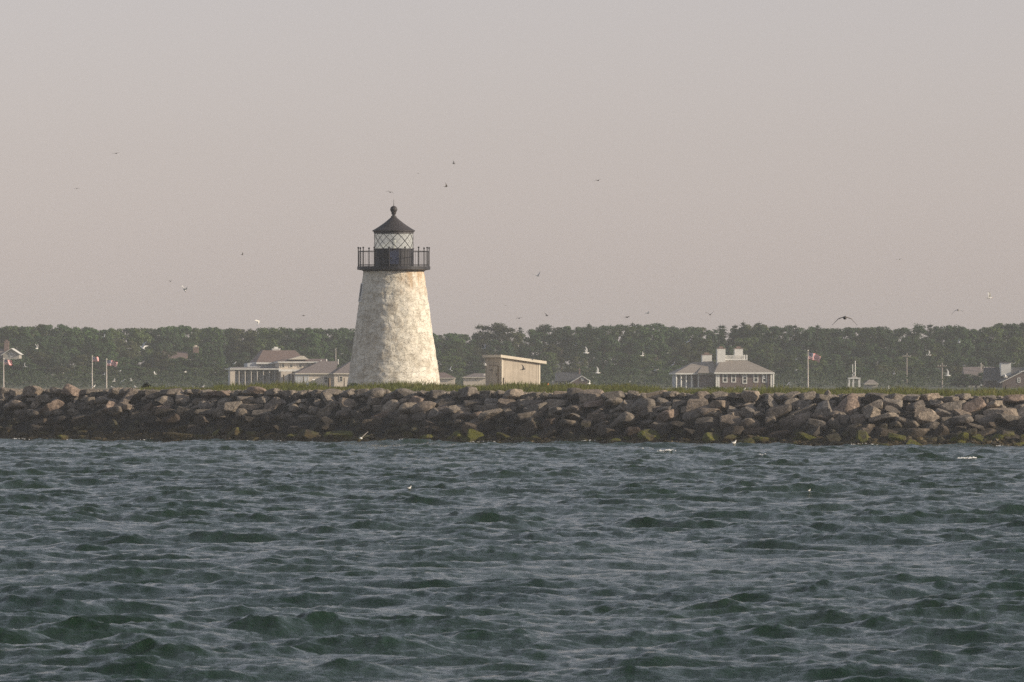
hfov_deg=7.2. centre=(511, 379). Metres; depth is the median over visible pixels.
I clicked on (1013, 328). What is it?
broadleaf tree
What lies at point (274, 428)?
boulder
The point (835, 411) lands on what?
boulder
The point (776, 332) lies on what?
broadleaf tree
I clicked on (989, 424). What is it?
boulder
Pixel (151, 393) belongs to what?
boulder
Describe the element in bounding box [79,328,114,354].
broadleaf tree
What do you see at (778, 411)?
boulder
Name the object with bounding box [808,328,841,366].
broadleaf tree
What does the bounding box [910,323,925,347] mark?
pine tree
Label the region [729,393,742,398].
boulder
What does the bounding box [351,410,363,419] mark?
boulder
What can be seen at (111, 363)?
flagpole
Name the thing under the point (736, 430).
boulder
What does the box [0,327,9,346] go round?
broadleaf tree
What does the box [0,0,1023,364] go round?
sky
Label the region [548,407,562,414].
boulder
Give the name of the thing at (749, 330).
broadleaf tree
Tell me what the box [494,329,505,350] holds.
pine tree
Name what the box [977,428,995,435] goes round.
boulder
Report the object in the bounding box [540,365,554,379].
broadleaf tree
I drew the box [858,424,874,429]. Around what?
boulder
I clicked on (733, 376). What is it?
window
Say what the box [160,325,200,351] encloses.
broadleaf tree
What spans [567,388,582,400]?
boulder
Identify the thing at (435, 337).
broadleaf tree
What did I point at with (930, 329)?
conifer
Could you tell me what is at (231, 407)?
boulder
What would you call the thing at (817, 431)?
boulder
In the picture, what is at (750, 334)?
broadleaf tree
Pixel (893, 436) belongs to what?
boulder
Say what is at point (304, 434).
boulder
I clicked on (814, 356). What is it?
flagpole
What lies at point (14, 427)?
boulder
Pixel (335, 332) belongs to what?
broadleaf tree
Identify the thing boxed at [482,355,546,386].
shed
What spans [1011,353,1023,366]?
broadleaf tree
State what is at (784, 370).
broadleaf tree
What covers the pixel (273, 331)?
broadleaf tree
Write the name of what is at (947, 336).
broadleaf tree
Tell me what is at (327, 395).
filler stones
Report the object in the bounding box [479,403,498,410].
boulder
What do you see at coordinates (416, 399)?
boulder
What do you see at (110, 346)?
broadleaf tree
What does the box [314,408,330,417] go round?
boulder
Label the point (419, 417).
boulder
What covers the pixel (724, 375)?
window
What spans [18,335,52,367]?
broadleaf tree
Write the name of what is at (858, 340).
broadleaf tree
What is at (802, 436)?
boulder
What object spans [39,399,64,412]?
boulder
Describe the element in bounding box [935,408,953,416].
boulder
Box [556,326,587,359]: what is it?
broadleaf tree
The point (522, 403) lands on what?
boulder
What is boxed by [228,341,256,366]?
broadleaf tree
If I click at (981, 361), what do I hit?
broadleaf tree
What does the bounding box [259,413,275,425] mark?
boulder
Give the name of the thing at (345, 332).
broadleaf tree
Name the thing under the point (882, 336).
broadleaf tree
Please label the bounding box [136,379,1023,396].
grass
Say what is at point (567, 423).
boulder
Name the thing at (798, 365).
broadleaf tree
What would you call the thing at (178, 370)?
broadleaf tree
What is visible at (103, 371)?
broadleaf tree
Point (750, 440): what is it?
boulder
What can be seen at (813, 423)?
boulder
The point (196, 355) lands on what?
broadleaf tree
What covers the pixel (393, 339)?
lighthouse
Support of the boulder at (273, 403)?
on the island ground at (135, 400)
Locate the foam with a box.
[12,438,999,458]
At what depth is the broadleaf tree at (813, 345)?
1483.90 m
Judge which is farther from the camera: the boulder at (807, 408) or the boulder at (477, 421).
the boulder at (477, 421)
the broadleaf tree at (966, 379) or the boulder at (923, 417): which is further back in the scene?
the broadleaf tree at (966, 379)
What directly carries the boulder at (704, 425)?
on the island ground at (135, 400)
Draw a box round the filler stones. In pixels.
[0,387,1023,443]
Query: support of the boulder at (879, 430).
on the island ground at (135, 400)
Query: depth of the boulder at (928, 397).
463.25 m
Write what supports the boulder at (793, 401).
on the island ground at (135, 400)
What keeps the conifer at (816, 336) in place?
on the shore ground at (882, 386)
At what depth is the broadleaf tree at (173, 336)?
1544.92 m
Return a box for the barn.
[962,367,983,386]
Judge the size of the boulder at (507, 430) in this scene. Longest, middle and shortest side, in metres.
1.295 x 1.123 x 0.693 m
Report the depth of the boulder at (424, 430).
479.67 m
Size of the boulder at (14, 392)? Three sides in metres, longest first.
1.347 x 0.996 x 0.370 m
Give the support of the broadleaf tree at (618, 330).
on the shore ground at (882, 386)
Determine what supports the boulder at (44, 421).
on the island ground at (135, 400)
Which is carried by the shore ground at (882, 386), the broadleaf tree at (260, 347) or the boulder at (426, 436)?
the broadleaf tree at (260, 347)
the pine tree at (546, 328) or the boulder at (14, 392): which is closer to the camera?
the boulder at (14, 392)
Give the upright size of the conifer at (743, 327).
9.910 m
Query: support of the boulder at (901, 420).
on the island ground at (135, 400)
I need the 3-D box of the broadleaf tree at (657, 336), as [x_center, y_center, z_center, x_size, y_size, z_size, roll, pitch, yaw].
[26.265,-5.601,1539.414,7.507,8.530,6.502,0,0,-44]
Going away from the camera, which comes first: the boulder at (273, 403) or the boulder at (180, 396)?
the boulder at (273, 403)
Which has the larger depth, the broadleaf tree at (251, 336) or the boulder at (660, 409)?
the broadleaf tree at (251, 336)
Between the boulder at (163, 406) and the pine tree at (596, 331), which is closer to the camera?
the boulder at (163, 406)
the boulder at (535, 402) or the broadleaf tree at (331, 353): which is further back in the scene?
the broadleaf tree at (331, 353)
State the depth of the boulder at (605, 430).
470.77 m
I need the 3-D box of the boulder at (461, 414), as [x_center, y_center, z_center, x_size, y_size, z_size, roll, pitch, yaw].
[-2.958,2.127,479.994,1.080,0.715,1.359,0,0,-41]
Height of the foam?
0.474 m
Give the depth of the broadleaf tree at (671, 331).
1551.20 m
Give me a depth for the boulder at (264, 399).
491.61 m
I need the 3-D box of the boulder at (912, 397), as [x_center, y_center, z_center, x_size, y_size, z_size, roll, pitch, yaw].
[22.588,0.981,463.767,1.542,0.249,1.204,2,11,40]
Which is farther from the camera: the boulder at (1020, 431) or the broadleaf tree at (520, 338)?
the broadleaf tree at (520, 338)
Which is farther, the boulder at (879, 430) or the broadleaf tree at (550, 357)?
the broadleaf tree at (550, 357)
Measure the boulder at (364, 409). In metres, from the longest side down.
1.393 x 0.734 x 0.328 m
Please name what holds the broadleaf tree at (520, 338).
on the shore ground at (882, 386)
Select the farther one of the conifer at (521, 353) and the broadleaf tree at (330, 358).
the conifer at (521, 353)
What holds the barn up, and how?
on the shore ground at (882, 386)
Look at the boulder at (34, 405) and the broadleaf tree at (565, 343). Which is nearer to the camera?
the boulder at (34, 405)
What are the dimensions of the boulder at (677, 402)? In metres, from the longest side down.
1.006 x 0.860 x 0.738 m
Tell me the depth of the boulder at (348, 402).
486.44 m
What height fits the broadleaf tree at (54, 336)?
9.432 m
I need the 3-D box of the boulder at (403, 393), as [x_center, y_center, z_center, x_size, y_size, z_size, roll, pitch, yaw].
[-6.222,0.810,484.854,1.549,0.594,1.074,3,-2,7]
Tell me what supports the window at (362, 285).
in the lighthouse
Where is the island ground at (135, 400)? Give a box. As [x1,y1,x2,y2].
[0,388,1023,442]
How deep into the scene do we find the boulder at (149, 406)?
496.28 m
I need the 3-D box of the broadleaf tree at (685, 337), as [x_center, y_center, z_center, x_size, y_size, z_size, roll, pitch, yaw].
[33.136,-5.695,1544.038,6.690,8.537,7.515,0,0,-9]
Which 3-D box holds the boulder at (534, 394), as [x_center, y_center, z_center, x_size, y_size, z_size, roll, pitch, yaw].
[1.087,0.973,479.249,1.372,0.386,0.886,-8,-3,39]
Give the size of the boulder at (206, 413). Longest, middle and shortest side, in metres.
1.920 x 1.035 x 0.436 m
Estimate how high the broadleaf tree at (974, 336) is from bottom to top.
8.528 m
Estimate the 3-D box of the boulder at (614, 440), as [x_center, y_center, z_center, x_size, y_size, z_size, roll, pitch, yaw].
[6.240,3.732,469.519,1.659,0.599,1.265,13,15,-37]
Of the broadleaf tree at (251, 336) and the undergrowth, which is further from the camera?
the broadleaf tree at (251, 336)
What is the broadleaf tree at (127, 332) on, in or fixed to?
on the shore ground at (882, 386)
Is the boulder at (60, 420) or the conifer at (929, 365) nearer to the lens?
the boulder at (60, 420)
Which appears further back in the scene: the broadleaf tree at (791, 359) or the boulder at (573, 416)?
the broadleaf tree at (791, 359)
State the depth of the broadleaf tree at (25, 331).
1541.95 m
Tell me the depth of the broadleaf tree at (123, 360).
1455.12 m
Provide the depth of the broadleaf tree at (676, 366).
1398.21 m
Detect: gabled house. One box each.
[0,340,23,380]
[164,345,198,359]
[982,362,1023,387]
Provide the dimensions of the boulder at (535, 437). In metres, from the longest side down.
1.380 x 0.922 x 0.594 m
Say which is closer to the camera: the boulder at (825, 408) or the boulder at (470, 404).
the boulder at (825, 408)
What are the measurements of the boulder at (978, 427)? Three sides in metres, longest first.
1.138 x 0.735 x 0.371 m
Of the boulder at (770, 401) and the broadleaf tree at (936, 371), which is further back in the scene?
the broadleaf tree at (936, 371)
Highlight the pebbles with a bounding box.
[19,389,1004,397]
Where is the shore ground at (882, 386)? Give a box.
[1,364,1021,391]
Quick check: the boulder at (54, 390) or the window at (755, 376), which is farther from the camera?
the window at (755, 376)
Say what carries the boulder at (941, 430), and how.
on the island ground at (135, 400)
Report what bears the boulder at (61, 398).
on the island ground at (135, 400)
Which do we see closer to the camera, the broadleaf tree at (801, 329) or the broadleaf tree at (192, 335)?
the broadleaf tree at (192, 335)
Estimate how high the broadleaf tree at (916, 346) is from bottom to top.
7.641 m
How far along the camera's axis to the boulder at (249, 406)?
491.32 m
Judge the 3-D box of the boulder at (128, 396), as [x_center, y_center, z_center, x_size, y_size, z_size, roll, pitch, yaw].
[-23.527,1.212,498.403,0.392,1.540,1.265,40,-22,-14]
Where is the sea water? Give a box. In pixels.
[0,438,1023,681]
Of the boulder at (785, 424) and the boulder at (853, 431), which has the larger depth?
the boulder at (785, 424)
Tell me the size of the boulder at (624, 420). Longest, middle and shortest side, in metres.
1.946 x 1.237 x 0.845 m
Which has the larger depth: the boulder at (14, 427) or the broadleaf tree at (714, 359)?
the broadleaf tree at (714, 359)
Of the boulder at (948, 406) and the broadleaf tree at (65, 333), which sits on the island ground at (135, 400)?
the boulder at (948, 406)
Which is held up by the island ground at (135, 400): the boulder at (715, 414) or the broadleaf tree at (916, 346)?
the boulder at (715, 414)
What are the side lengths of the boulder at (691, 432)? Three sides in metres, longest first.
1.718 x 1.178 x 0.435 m
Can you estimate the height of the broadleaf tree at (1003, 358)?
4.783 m
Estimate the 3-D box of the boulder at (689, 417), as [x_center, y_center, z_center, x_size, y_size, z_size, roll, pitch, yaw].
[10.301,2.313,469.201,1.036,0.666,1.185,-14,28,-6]
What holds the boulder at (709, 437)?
on the island ground at (135, 400)
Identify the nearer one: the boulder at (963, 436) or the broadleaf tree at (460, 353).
the boulder at (963, 436)
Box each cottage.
[439,373,455,384]
[462,373,485,385]
[552,368,587,385]
[863,380,877,386]
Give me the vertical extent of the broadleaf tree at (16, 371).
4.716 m
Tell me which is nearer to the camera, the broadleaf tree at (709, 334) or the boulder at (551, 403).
the boulder at (551, 403)
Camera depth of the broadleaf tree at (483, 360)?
1491.48 m
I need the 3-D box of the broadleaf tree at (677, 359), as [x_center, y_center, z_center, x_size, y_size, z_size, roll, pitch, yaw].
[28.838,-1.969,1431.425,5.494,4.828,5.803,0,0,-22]
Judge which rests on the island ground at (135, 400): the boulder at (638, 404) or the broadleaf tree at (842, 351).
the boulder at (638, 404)
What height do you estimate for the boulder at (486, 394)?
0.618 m
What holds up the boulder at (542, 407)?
on the island ground at (135, 400)
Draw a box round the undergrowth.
[0,367,981,387]
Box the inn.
[225,347,350,387]
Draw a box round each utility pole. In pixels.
[902,353,910,382]
[938,363,946,386]
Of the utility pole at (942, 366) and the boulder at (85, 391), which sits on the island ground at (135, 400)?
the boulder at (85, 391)
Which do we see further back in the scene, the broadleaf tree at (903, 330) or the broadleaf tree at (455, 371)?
the broadleaf tree at (903, 330)
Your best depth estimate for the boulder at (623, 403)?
473.11 m
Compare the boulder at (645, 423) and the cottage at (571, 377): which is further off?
the cottage at (571, 377)
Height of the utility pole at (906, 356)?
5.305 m
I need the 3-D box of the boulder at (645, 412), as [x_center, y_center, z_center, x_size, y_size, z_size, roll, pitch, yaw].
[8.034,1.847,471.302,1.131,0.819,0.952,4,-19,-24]
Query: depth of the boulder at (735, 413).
467.12 m
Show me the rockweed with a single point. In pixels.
(822, 441)
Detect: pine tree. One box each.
[471,323,495,363]
[476,332,493,354]
[482,322,508,349]
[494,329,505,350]
[496,326,519,352]
[530,323,553,351]
[580,326,603,368]
[598,325,617,357]
[781,325,792,339]
[827,328,846,352]
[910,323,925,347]
[1015,322,1023,338]
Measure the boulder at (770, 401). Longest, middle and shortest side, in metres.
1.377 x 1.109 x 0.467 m
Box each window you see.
[358,283,364,301]
[723,374,726,381]
[731,374,735,381]
[753,374,757,381]
[762,374,766,381]
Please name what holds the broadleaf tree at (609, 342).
on the shore ground at (882, 386)
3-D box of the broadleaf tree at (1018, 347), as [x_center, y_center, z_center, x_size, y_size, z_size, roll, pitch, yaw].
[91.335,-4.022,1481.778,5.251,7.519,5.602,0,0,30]
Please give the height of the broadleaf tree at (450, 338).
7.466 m
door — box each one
[490,366,497,386]
[742,374,746,383]
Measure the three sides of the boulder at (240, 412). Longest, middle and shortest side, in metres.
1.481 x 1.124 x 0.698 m
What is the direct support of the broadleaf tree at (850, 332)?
on the shore ground at (882, 386)
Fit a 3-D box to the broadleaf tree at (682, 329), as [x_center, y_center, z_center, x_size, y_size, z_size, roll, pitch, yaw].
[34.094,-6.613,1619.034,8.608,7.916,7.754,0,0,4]
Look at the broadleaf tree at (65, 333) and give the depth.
1557.54 m
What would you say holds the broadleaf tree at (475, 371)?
on the shore ground at (882, 386)
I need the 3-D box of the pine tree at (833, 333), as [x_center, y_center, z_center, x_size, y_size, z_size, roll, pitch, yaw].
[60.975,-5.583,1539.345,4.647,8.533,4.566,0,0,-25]
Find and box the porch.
[848,361,860,386]
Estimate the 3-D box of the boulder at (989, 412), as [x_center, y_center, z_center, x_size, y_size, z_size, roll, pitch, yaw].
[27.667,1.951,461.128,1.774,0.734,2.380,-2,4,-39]
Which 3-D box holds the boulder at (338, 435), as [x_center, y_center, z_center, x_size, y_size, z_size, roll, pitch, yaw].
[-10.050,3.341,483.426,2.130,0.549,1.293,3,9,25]
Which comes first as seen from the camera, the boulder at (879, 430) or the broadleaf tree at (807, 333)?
the boulder at (879, 430)
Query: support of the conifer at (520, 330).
on the shore ground at (882, 386)
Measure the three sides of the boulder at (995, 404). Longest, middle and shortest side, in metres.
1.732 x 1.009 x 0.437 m
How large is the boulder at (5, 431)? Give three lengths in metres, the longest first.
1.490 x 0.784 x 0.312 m
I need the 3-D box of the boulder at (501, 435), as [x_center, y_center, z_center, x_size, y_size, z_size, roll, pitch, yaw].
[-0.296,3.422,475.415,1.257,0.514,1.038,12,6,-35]
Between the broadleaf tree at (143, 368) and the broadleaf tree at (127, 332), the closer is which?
the broadleaf tree at (143, 368)
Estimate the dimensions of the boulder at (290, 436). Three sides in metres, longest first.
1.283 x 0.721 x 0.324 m
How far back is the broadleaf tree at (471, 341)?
1547.83 m
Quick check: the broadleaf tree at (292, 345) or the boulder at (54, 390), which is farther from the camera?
the broadleaf tree at (292, 345)
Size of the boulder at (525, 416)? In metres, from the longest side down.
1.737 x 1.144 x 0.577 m
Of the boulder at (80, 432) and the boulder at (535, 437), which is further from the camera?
the boulder at (80, 432)
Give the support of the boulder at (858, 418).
on the island ground at (135, 400)
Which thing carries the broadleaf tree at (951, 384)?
on the shore ground at (882, 386)
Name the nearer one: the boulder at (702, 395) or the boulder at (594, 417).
the boulder at (702, 395)
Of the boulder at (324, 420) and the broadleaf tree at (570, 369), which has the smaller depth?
the boulder at (324, 420)
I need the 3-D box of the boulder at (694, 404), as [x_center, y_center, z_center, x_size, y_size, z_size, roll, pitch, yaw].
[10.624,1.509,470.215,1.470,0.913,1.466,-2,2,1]
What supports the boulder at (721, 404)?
on the island ground at (135, 400)
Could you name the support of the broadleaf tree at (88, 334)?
on the shore ground at (882, 386)
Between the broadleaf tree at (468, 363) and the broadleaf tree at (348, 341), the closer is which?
the broadleaf tree at (468, 363)
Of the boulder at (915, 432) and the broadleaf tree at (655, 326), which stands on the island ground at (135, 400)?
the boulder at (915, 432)
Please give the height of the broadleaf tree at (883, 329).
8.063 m
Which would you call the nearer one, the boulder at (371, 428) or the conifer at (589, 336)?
the boulder at (371, 428)
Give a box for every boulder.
[1,425,11,436]
[3,424,21,430]
[6,400,26,409]
[9,388,22,395]
[22,385,43,396]
[30,401,40,408]
[31,424,50,432]
[33,417,52,424]
[35,394,52,402]
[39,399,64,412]
[49,387,62,394]
[50,395,66,401]
[51,415,71,425]
[53,435,69,439]
[61,384,80,396]
[70,415,88,427]
[73,435,85,439]
[76,401,89,409]
[76,430,87,434]
[80,389,98,394]
[103,400,116,413]
[108,406,124,419]
[117,388,135,404]
[117,402,134,410]
[139,402,153,412]
[145,389,160,397]
[152,405,171,411]
[153,408,176,416]
[156,396,173,404]
[159,388,182,393]
[161,413,180,426]
[164,432,195,439]
[176,391,188,403]
[176,406,193,417]
[178,437,191,440]
[188,409,213,421]
[194,415,210,425]
[194,434,209,438]
[198,401,209,408]
[206,391,230,396]
[212,407,230,419]
[224,401,241,413]
[227,427,242,438]
[235,408,249,419]
[237,395,253,403]
[239,404,263,409]
[242,416,260,426]
[246,386,265,394]
[246,437,261,440]
[251,409,270,417]
[253,395,269,402]
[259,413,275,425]
[262,397,282,411]
[263,425,282,431]
[286,398,307,405]
[286,434,296,438]
[287,426,306,434]
[296,429,321,439]
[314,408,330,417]
[318,416,337,426]
[319,424,334,431]
[323,401,338,410]
[323,430,356,439]
[335,410,350,421]
[335,438,362,441]
[339,397,355,407]
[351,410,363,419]
[357,405,370,412]
[358,434,369,438]
[359,418,381,431]
[365,388,385,398]
[365,423,381,432]
[370,410,388,418]
[381,395,397,404]
[381,399,400,411]
[394,388,416,397]
[398,402,415,413]
[402,432,413,438]
[409,396,426,402]
[410,401,436,413]
[411,412,426,421]
[417,426,432,435]
[418,434,435,438]
[422,420,440,426]
[426,408,446,419]
[430,390,446,398]
[437,398,455,405]
[437,404,448,412]
[447,431,465,439]
[448,405,470,412]
[450,419,464,427]
[452,410,470,419]
[457,386,478,397]
[459,422,480,434]
[460,437,476,442]
[463,399,482,409]
[466,429,485,440]
[469,417,489,425]
[470,411,482,418]
[478,408,502,420]
[478,425,499,432]
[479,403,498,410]
[480,390,494,398]
[484,398,498,404]
[496,427,515,436]
[496,432,510,439]
[497,397,515,407]
[501,403,517,416]
[503,389,523,399]
[512,419,521,424]
[516,399,531,407]
[517,410,543,420]
[517,419,538,436]
[520,392,540,398]
[529,434,542,440]
[530,399,545,405]
[530,402,546,413]
[538,425,560,439]
[539,418,556,429]
[545,399,567,409]
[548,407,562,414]
[552,391,566,397]
[560,419,578,426]
[564,404,583,414]
[564,413,584,420]
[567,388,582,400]
[578,389,603,402]
[583,399,604,406]
[584,426,597,434]
[586,413,608,421]
[591,405,606,412]
[594,436,602,440]
[596,424,620,437]
[601,391,626,400]
[608,411,635,428]
[608,438,621,442]
[619,400,634,406]
[623,427,640,437]
[624,403,633,410]
[631,398,656,410]
[634,409,640,418]
[637,429,660,441]
[638,419,652,426]
[640,406,660,417]
[646,390,666,398]
[649,421,667,428]
[656,409,678,421]
[657,406,679,412]
[658,424,676,434]
[667,421,693,428]
[672,399,685,405]
[683,411,697,422]
[683,428,702,436]
[685,398,708,411]
[691,391,710,400]
[694,411,720,417]
[694,417,718,433]
[697,406,720,416]
[702,432,721,442]
[709,400,730,409]
[720,414,741,430]
[720,434,743,441]
[723,426,743,436]
[726,411,740,417]
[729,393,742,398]
[737,438,758,443]
[738,405,757,416]
[741,390,759,401]
[741,403,753,406]
[741,418,761,429]
[742,427,769,435]
[744,411,764,418]
[753,436,778,442]
[765,395,777,406]
[765,404,791,417]
[767,430,792,437]
[779,414,794,422]
[779,419,806,429]
[784,398,799,409]
[788,403,816,415]
[794,412,811,420]
[795,400,807,408]
[796,432,815,439]
[806,426,822,435]
[808,418,826,430]
[811,413,830,420]
[815,393,833,400]
[815,400,832,420]
[830,406,840,417]
[838,393,860,414]
[844,427,871,436]
[850,414,865,423]
[855,393,864,398]
[856,430,868,443]
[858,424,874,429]
[861,399,882,412]
[863,404,880,418]
[865,392,886,402]
[869,412,898,422]
[875,426,897,436]
[883,397,902,408]
[884,405,900,414]
[888,432,905,440]
[892,416,909,423]
[901,428,928,437]
[902,394,920,399]
[903,420,919,427]
[906,400,925,410]
[906,439,921,444]
[914,406,935,419]
[917,411,938,424]
[919,393,940,400]
[933,425,948,435]
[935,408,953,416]
[938,400,964,410]
[949,432,968,442]
[951,414,973,424]
[952,409,971,414]
[963,397,985,412]
[966,423,984,430]
[969,434,989,442]
[974,414,994,423]
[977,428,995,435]
[979,422,997,427]
[983,408,1018,418]
[985,400,1005,408]
[991,431,1014,440]
[994,412,1020,423]
[995,430,1019,439]
[1002,394,1023,402]
[1017,406,1023,416]
[1017,416,1023,428]
[1017,428,1023,433]
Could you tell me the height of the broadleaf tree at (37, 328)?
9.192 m
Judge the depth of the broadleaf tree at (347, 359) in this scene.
1450.60 m
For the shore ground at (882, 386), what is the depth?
1381.94 m
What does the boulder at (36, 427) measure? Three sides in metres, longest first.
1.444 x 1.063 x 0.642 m
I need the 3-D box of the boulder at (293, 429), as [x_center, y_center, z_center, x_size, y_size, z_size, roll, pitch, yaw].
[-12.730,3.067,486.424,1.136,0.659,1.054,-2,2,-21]
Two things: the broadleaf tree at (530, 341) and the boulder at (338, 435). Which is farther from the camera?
the broadleaf tree at (530, 341)
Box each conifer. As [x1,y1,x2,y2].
[514,327,526,351]
[517,346,528,357]
[568,337,584,367]
[577,324,604,369]
[591,352,602,373]
[711,325,728,355]
[725,325,750,355]
[736,320,751,357]
[750,323,768,352]
[788,324,806,359]
[808,323,829,366]
[902,365,919,381]
[921,325,947,367]
[923,356,937,374]
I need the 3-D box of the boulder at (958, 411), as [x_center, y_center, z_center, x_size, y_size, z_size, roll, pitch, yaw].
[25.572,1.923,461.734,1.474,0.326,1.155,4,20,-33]
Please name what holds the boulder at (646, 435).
on the island ground at (135, 400)
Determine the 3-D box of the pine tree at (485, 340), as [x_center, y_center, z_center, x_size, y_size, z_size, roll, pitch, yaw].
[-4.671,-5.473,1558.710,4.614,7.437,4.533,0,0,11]
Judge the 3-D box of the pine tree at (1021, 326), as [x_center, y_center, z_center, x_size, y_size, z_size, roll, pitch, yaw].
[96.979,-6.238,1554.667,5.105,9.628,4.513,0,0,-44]
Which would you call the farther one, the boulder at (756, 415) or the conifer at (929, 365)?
the conifer at (929, 365)
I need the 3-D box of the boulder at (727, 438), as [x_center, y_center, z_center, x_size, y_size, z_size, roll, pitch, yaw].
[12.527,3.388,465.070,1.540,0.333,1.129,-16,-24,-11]
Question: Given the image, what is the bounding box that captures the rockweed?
[0,430,1023,445]
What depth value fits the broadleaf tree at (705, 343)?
1480.15 m
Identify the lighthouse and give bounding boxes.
[347,203,439,385]
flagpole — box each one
[3,358,11,386]
[91,356,98,388]
[106,358,117,388]
[807,350,820,387]
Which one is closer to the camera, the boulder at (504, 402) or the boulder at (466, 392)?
the boulder at (504, 402)
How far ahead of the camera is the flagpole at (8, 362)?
1239.94 m
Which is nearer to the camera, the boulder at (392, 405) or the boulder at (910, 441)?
the boulder at (910, 441)
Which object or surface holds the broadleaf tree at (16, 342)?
on the shore ground at (882, 386)
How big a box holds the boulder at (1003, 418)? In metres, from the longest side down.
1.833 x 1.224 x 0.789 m
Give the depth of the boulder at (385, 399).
484.98 m
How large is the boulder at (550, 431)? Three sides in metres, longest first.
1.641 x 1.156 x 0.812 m
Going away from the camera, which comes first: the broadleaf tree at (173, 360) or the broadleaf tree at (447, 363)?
the broadleaf tree at (173, 360)
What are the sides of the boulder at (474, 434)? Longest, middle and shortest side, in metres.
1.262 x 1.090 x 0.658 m
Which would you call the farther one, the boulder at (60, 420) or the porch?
the porch
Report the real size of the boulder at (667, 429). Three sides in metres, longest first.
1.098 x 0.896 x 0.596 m
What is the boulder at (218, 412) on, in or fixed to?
on the island ground at (135, 400)
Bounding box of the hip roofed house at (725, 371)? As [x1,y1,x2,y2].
[669,346,774,387]
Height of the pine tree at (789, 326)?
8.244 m
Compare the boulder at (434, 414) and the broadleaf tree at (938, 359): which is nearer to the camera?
the boulder at (434, 414)
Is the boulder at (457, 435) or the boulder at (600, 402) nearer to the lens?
the boulder at (600, 402)
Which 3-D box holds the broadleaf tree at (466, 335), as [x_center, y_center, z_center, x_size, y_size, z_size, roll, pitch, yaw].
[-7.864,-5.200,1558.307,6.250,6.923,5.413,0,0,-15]
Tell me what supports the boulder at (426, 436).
on the island ground at (135, 400)
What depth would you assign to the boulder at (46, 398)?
502.48 m
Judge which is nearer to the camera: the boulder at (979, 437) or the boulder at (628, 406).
the boulder at (979, 437)
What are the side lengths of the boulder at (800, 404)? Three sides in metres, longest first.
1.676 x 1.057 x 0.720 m
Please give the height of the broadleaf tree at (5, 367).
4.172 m
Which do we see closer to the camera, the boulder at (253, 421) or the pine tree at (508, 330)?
the boulder at (253, 421)
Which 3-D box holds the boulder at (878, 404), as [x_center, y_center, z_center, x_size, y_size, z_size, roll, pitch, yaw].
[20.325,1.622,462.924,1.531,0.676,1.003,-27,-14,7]
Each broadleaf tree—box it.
[0,325,24,349]
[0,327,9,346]
[0,338,29,359]
[0,358,27,383]
[0,362,13,380]
[9,326,40,357]
[10,358,36,382]
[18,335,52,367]
[29,324,57,350]
[31,324,77,359]
[50,326,81,363]
[64,327,98,364]
[65,366,97,381]
[77,339,106,371]
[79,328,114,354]
[85,353,114,374]
[89,367,119,381]
[98,342,118,367]
[101,327,122,352]
[107,365,144,379]
[115,357,132,374]
[118,328,132,344]
[120,327,153,366]
[134,367,158,381]
[139,328,163,362]
[142,343,169,363]
[147,328,184,357]
[155,358,191,377]
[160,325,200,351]
[160,326,187,346]
[162,367,193,381]
[177,341,202,359]
[180,327,209,355]
[181,352,211,377]
[197,327,227,356]
[201,342,225,369]
[207,366,227,380]
[215,327,230,358]
[216,327,247,362]
[223,329,257,362]
[224,352,252,372]
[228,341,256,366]
[235,328,251,341]
[249,338,284,357]
[252,327,285,355]
[255,327,278,341]
[267,328,310,354]
[281,341,305,354]
[285,327,321,356]
[294,337,329,358]
[307,328,325,336]
[318,328,342,357]
[320,341,348,364]
[324,357,340,366]
[334,327,354,361]
[337,353,351,366]
[340,332,354,357]
[433,333,441,355]
[435,348,445,365]
[437,332,468,364]
[437,335,444,351]
[437,355,465,374]
[441,334,479,364]
[441,341,473,373]
[443,368,464,377]
[456,334,481,368]
[461,355,483,373]
[464,369,483,375]
[470,349,492,370]
[486,339,516,356]
[502,332,529,356]
[517,329,547,359]
[535,343,563,368]
[538,352,559,375]
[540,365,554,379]
[547,329,574,369]
[548,327,574,364]
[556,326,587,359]
[561,368,581,372]
[575,367,600,381]
[589,334,623,373]
[590,324,624,358]
[607,325,633,359]
[615,338,648,367]
[617,325,652,353]
[629,354,661,375]
[633,323,669,353]
[635,327,667,359]
[654,326,682,366]
[661,355,687,376]
[664,365,682,380]
[669,327,702,355]
[670,326,703,356]
[682,351,705,365]
[688,328,718,355]
[689,338,715,360]
[696,327,712,338]
[697,354,725,363]
[714,344,733,358]
[724,327,755,352]
[726,337,764,360]
[746,323,775,345]
[747,352,770,369]
[749,326,789,353]
[762,327,807,362]
[769,354,797,375]
[774,366,801,381]
[789,326,815,351]
[792,329,829,364]
[794,353,827,373]
[800,341,829,374]
[800,368,822,379]
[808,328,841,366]
[811,328,840,349]
[827,337,860,368]
[830,327,857,339]
[830,327,867,358]
[842,357,863,372]
[846,367,871,381]
[851,327,878,356]
[861,329,891,369]
[871,326,894,352]
[887,326,934,367]
[890,327,910,341]
[894,336,930,370]
[915,367,943,379]
[921,343,949,367]
[927,325,945,352]
[935,324,964,364]
[940,353,967,372]
[943,327,976,356]
[943,366,962,380]
[947,338,974,366]
[947,374,978,386]
[947,377,969,386]
[960,329,993,363]
[961,378,982,387]
[966,342,1004,366]
[967,357,987,366]
[967,372,982,385]
[976,326,1008,358]
[989,323,1009,341]
[989,355,1014,366]
[995,323,1020,351]
[1003,337,1023,366]
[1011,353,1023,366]
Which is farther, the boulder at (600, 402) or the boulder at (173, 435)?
the boulder at (173, 435)
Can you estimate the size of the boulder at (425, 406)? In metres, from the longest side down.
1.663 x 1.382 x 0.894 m
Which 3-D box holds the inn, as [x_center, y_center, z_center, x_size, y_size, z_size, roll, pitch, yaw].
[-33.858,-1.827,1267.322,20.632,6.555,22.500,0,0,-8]
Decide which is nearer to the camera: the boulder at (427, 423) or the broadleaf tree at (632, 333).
the boulder at (427, 423)

